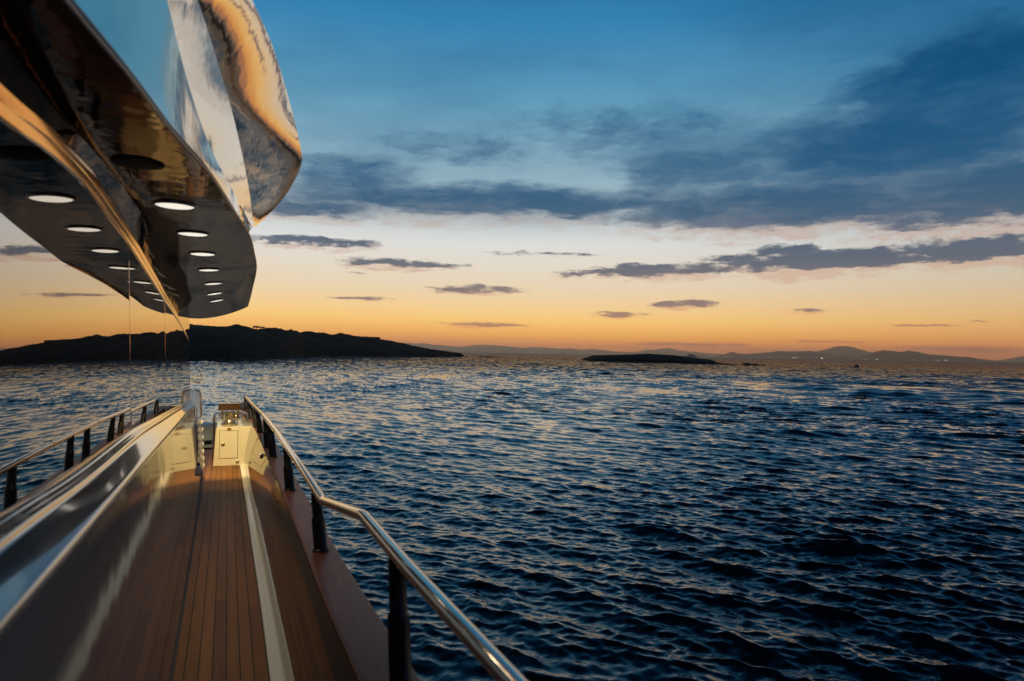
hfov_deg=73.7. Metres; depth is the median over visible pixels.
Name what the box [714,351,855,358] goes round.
coastal hills
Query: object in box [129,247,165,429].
window pane
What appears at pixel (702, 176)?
sky
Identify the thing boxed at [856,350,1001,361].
hills
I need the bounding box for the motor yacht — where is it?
[0,0,527,680]
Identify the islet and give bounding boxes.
[582,354,736,364]
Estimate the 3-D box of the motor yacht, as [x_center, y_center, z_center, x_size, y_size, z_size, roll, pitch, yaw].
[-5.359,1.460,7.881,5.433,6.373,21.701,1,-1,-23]
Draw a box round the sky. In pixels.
[189,0,1023,360]
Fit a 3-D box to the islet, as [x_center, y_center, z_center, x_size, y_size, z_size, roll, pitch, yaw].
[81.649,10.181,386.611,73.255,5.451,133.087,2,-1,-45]
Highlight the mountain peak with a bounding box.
[817,346,870,357]
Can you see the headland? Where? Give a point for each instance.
(226, 343)
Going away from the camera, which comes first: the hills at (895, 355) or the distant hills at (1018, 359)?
the hills at (895, 355)
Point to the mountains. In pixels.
(508, 349)
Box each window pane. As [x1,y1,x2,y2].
[0,120,130,515]
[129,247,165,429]
[165,303,189,411]
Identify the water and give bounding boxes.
[190,352,1023,680]
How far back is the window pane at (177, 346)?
8.24 m
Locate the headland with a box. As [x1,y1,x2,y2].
[189,324,463,361]
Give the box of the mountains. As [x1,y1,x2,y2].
[405,343,722,355]
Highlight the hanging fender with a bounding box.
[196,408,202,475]
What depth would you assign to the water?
18.03 m
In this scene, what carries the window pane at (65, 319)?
in the motor yacht
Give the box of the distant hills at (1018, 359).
[997,356,1023,361]
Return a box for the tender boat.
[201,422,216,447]

